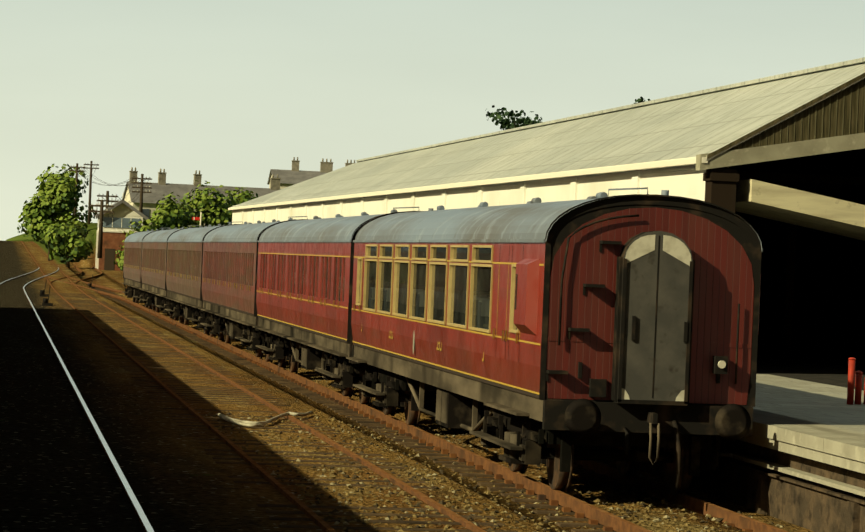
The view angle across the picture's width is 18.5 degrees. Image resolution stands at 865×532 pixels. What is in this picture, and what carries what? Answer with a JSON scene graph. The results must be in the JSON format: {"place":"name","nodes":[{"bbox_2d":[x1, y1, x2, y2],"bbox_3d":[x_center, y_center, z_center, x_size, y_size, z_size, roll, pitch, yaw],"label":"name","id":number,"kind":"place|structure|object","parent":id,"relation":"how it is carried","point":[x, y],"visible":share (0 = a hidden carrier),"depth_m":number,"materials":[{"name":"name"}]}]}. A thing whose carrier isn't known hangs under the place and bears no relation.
{"place":"outdoors","nodes":[
{"label":"outdoors","id":0,"kind":"place"},
{"bbox_2d":[0,223,813,531],"bbox_3d":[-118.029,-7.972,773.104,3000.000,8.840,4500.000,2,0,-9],"label":"terrain","id":1,"kind":"structure","parent":0,"point":[56,473],"depth_m":39.98,"materials":[{"name":"brown gravel"}]},
{"bbox_2d":[20,241,84,292],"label":"track","id":2,"kind":"structure","parent":1,"relation":"on","point":[55,265],"depth_m":218.22,"materials":[{"name":"brown metal"}]},
{"bbox_2d":[21,176,87,260],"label":"tree","id":3,"kind":"object","parent":1,"relation":"on","point":[40,211],"visible":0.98,"depth_m":264.55,"materials":[{"name":"green plant"}]},
{"bbox_2d":[17,164,96,236],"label":"tree","id":4,"kind":"object","parent":1,"relation":"on","point":[66,175],"visible":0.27,"depth_m":380.68,"materials":[{"name":"green plant"}]},
{"bbox_2d":[39,275,94,305],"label":"point levers","id":5,"kind":"object","parent":1,"relation":"on","point":[45,300],"visible":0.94,"depth_m":148.00,"materials":[{"name":"black metal"}]},
{"bbox_2d":[43,218,93,268],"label":"bush","id":6,"kind":"object","parent":1,"relation":"on","point":[68,243],"visible":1,"depth_m":239.30,"materials":[{"name":"green plant"}]},
{"bbox_2d":[50,265,101,283],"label":"railway track","id":7,"kind":"structure","parent":1,"relation":"on","point":[85,279],"depth_m":209.92,"materials":[{"name":"brown metal"}]},
{"bbox_2d":[0,267,153,531],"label":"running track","id":8,"kind":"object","parent":1,"relation":"on","point":[138,511],"visible":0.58,"depth_m":38.88,"materials":[{"name":"silver metal"}]},
{"bbox_2d":[113,240,123,270],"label":"bush","id":9,"kind":"object","parent":1,"relation":"on","point":[120,262],"visible":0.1,"depth_m":227.56,"materials":[{"name":"green plant"}]},
{"bbox_2d":[95,193,147,270],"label":"signal cabin","id":10,"kind":"object","parent":1,"relation":"on","point":[118,224],"visible":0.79,"depth_m":238.54,"materials":[{"name":"red brick"}]},
{"bbox_2d":[69,161,201,257],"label":"utility poles","id":11,"kind":"object","parent":1,"relation":"on","point":[101,211],"visible":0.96,"depth_m":270.27,"materials":[{"name":"brown wood"}]},
{"bbox_2d":[123,206,175,236],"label":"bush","id":12,"kind":"object","parent":1,"relation":"on","point":[160,218],"visible":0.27,"depth_m":240.38,"materials":[{"name":"green plant"}]},
{"bbox_2d":[149,192,199,228],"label":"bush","id":13,"kind":"object","parent":1,"relation":"on","point":[180,214],"visible":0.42,"depth_m":245.48,"materials":[{"name":"green plant"}]},
{"bbox_2d":[181,180,238,226],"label":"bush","id":14,"kind":"object","parent":1,"relation":"on","point":[204,202],"visible":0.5,"depth_m":247.94,"materials":[{"name":"green plant"}]},
{"bbox_2d":[122,157,354,224],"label":"town houses","id":15,"kind":"structure","parent":1,"relation":"on","point":[278,179],"depth_m":341.33,"materials":[{"name":"grey stone"}]},
{"bbox_2d":[219,187,257,221],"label":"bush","id":16,"kind":"object","parent":1,"relation":"on","point":[243,196],"visible":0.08,"depth_m":261.70,"materials":[{"name":"green plant"}]},
{"bbox_2d":[218,411,312,426],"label":"hoses on ballast","id":17,"kind":"object","parent":1,"relation":"on","point":[244,422],"visible":1,"depth_m":45.34,"materials":[{"name":"white rubber"}]},
{"bbox_2d":[50,292,517,531],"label":"track","id":18,"kind":"structure","parent":1,"relation":"on","point":[313,516],"depth_m":41.65,"materials":[{"name":"brown wood"}]},
{"bbox_2d":[43,273,787,531],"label":"rails","id":19,"kind":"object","parent":1,"relation":"on","point":[368,417],"depth_m":39.66,"materials":[{"name":"brown metal"}]},
{"bbox_2d":[121,228,163,309],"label":"train car","id":20,"kind":"object","parent":19,"relation":"on","point":[132,261],"visible":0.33,"depth_m":132.70,"materials":[{"name":"red paint"}]},
{"bbox_2d":[139,225,199,320],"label":"carriage","id":21,"kind":"object","parent":19,"relation":"on","point":[154,262],"visible":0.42,"depth_m":114.39,"materials":[{"name":"red paint"}]},
{"bbox_2d":[163,222,249,337],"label":"carriage","id":22,"kind":"object","parent":19,"relation":"on","point":[184,267],"visible":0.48,"depth_m":95.54,"materials":[{"name":"red paint"}]},
{"bbox_2d":[198,216,307,362],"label":"carriage","id":23,"kind":"object","parent":19,"relation":"on","point":[229,276],"visible":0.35,"depth_m":76.85,"materials":[{"name":"red paint"}]},
{"bbox_2d":[253,207,432,405],"bbox_3d":[-1.726,0.742,60.025,2.940,3.931,19.550,2,0,-9],"label":"carriage","id":24,"kind":"object","parent":19,"relation":"on","point":[304,289],"visible":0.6,"depth_m":57.56,"materials":[{"name":"red paint"}]},
{"bbox_2d":[346,187,762,494],"bbox_3d":[1.262,0.907,41.718,3.016,3.931,19.050,2,0,-9],"label":"carriage","id":25,"kind":"object","parent":19,"relation":"on","point":[550,335],"visible":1,"depth_m":33.12,"materials":[{"name":"red paint"}]},
{"bbox_2d":[206,412,782,531],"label":"loose ballast stones","id":26,"kind":"object","parent":1,"relation":"on","point":[332,474],"visible":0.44,"depth_m":34.03,"materials":[{"name":"beige gravel"}]},
{"bbox_2d":[228,57,864,362],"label":"train shed","id":27,"kind":"structure","parent":1,"relation":"on","point":[776,163],"depth_m":62.88,"materials":[{"name":"beige metal"}]},
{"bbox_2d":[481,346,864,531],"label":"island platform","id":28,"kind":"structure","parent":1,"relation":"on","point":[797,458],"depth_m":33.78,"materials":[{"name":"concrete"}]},
{"bbox_2d":[847,357,864,404],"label":"red gas cylinders","id":29,"kind":"object","parent":28,"relation":"on","point":[853,378],"visible":1,"depth_m":39.42,"materials":[{"name":"paint"}]},
{"bbox_2d":[0,0,864,240],"label":"sky","id":30,"kind":"structure","parent":0,"point":[229,91],"materials":[{"name":"white"}]},
{"bbox_2d":[485,105,541,129],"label":"tree","id":31,"kind":"object","parent":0,"point":[518,122],"visible":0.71,"depth_m":298.44,"materials":[{"name":"green plant"}]},
{"bbox_2d":[634,96,650,103],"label":"tree","id":32,"kind":"object","parent":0,"point":[638,100],"visible":0.21,"depth_m":329.55,"materials":[{"name":"green plant"}]}
]}

